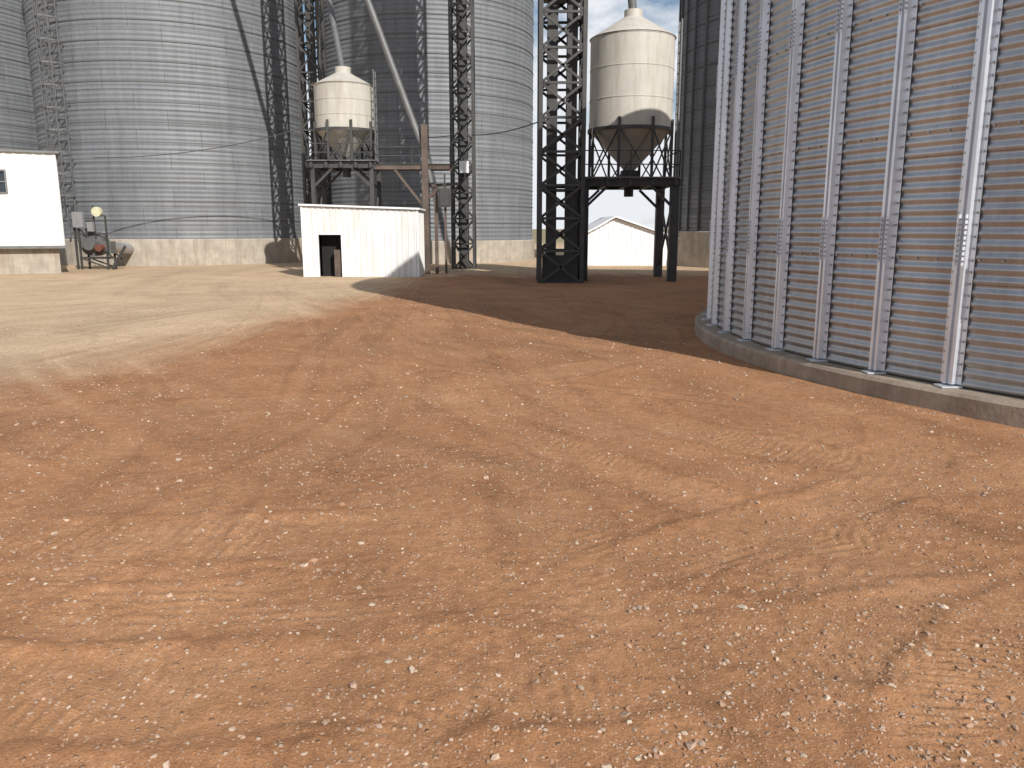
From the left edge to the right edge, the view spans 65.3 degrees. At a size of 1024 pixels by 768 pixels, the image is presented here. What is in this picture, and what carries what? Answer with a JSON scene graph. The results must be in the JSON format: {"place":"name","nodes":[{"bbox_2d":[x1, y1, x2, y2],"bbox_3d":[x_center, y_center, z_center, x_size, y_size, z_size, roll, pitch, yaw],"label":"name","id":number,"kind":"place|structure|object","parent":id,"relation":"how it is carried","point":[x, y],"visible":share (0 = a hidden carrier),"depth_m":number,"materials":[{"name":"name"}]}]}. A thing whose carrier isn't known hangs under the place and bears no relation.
{"place":"outdoors","nodes":[
{"label":"outdoors","id":0,"kind":"place"},
{"bbox_2d":[302,0,679,228],"label":"sky","id":1,"kind":"structure","parent":0,"point":[602,14],"materials":[{"name":"white"}]},
{"bbox_2d":[0,229,1023,767],"bbox_3d":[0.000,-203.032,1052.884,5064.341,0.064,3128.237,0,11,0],"label":"ground","id":2,"kind":"structure","parent":0,"point":[274,291],"depth_m":4.27,"materials":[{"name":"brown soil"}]},
{"bbox_2d":[0,0,38,150],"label":"grain silo","id":3,"kind":"object","parent":2,"relation":"on","point":[17,124],"visible":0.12,"depth_m":41.25,"materials":[{"name":"metal"}]},
{"bbox_2d":[0,248,60,273],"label":"block foundation","id":4,"kind":"object","parent":2,"relation":"on","point":[29,261],"visible":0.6,"depth_m":28.67,"materials":[{"name":"concrete"}]},
{"bbox_2d":[0,149,66,248],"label":"roof and sill","id":5,"kind":"structure","parent":4,"relation":"on","point":[28,247],"depth_m":28.14,"materials":[{"name":"grey paint"}]},
{"bbox_2d":[0,152,64,245],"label":"ribbed walls","id":6,"kind":"structure","parent":5,"relation":"on","point":[30,209],"depth_m":28.15,"materials":[{"name":"white metal"}]},
{"bbox_2d":[0,169,7,193],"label":"window frame","id":7,"kind":"object","parent":6,"relation":"attached to","point":[5,181],"visible":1,"depth_m":27.69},
{"bbox_2d":[0,171,5,191],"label":"window glass","id":8,"kind":"object","parent":7,"relation":"in","point":[2,187],"visible":1,"depth_m":27.74,"materials":[{"name":"grey glass"}]},
{"bbox_2d":[71,205,133,269],"bbox_3d":[-16.444,-6.113,33.283,1.783,2.500,3.776,0,11,0],"label":"aeration fan","id":9,"kind":"object","parent":2,"relation":"on","point":[94,243],"visible":0.99,"depth_m":31.72},
{"bbox_2d":[22,0,307,265],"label":"grain silo","id":10,"kind":"object","parent":2,"relation":"on","point":[121,78],"visible":0.82,"depth_m":34.74,"materials":[{"name":"metal"}]},
{"bbox_2d":[294,0,331,204],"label":"lattice tower","id":11,"kind":"structure","parent":2,"relation":"on","point":[310,43],"depth_m":32.11,"materials":[{"name":"metal"}]},
{"bbox_2d":[307,0,381,206],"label":"elevated hopper tank","id":12,"kind":"object","parent":2,"relation":"on","point":[345,127],"visible":0.97,"depth_m":28.32,"materials":[{"name":"metal"}]},
{"bbox_2d":[298,204,425,276],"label":"white shed","id":13,"kind":"structure","parent":2,"relation":"on","point":[354,241],"depth_m":26.79,"materials":[{"name":"metal"}]},
{"bbox_2d":[364,0,458,273],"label":"loading spout","id":14,"kind":"object","parent":2,"relation":"on","point":[426,167],"visible":0.97,"depth_m":28.36,"materials":[{"name":"grey paint"}]},
{"bbox_2d":[315,0,534,263],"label":"grain silo","id":15,"kind":"object","parent":2,"relation":"on","point":[415,32],"visible":0.61,"depth_m":36.59,"materials":[{"name":"metal"}]},
{"bbox_2d":[438,174,450,273],"bbox_3d":[-2.380,-5.705,28.564,0.440,3.500,0.305,0,11,0],"label":"electrical box","id":16,"kind":"object","parent":2,"relation":"on","point":[444,196],"visible":1,"depth_m":28.28,"materials":[{"name":"metal"}]},
{"bbox_2d":[448,0,476,268],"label":"lattice tower","id":17,"kind":"structure","parent":2,"relation":"on","point":[460,66],"depth_m":31.42,"materials":[{"name":"metal"}]},
{"bbox_2d":[536,0,587,282],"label":"bucket elevator tower","id":18,"kind":"structure","parent":2,"relation":"on","point":[553,267],"depth_m":23.46,"materials":[{"name":"metal"}]},
{"bbox_2d":[94,122,536,157],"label":"overhead cables","id":19,"kind":"object","parent":18,"relation":"attached to","point":[297,129],"visible":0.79,"depth_m":31.26,"materials":[{"name":"metal"}]},
{"bbox_2d":[575,0,682,280],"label":"elevated hopper tank","id":20,"kind":"object","parent":2,"relation":"on","point":[632,70],"visible":0.98,"depth_m":24.15,"materials":[{"name":"metal"}]},
{"bbox_2d":[588,216,678,265],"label":"gabled shed","id":21,"kind":"structure","parent":2,"relation":"on","point":[616,241],"depth_m":35.09,"materials":[{"name":"white metal"}]},
{"bbox_2d":[673,0,720,267],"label":"grain silo","id":22,"kind":"object","parent":2,"relation":"on","point":[700,59],"visible":0.19,"depth_m":33.09,"materials":[{"name":"metal"}]},
{"bbox_2d":[694,0,1023,428],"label":"grain bin","id":23,"kind":"object","parent":2,"relation":"on","point":[866,234],"visible":1,"depth_m":7.77,"materials":[{"name":"metal"}]}
]}

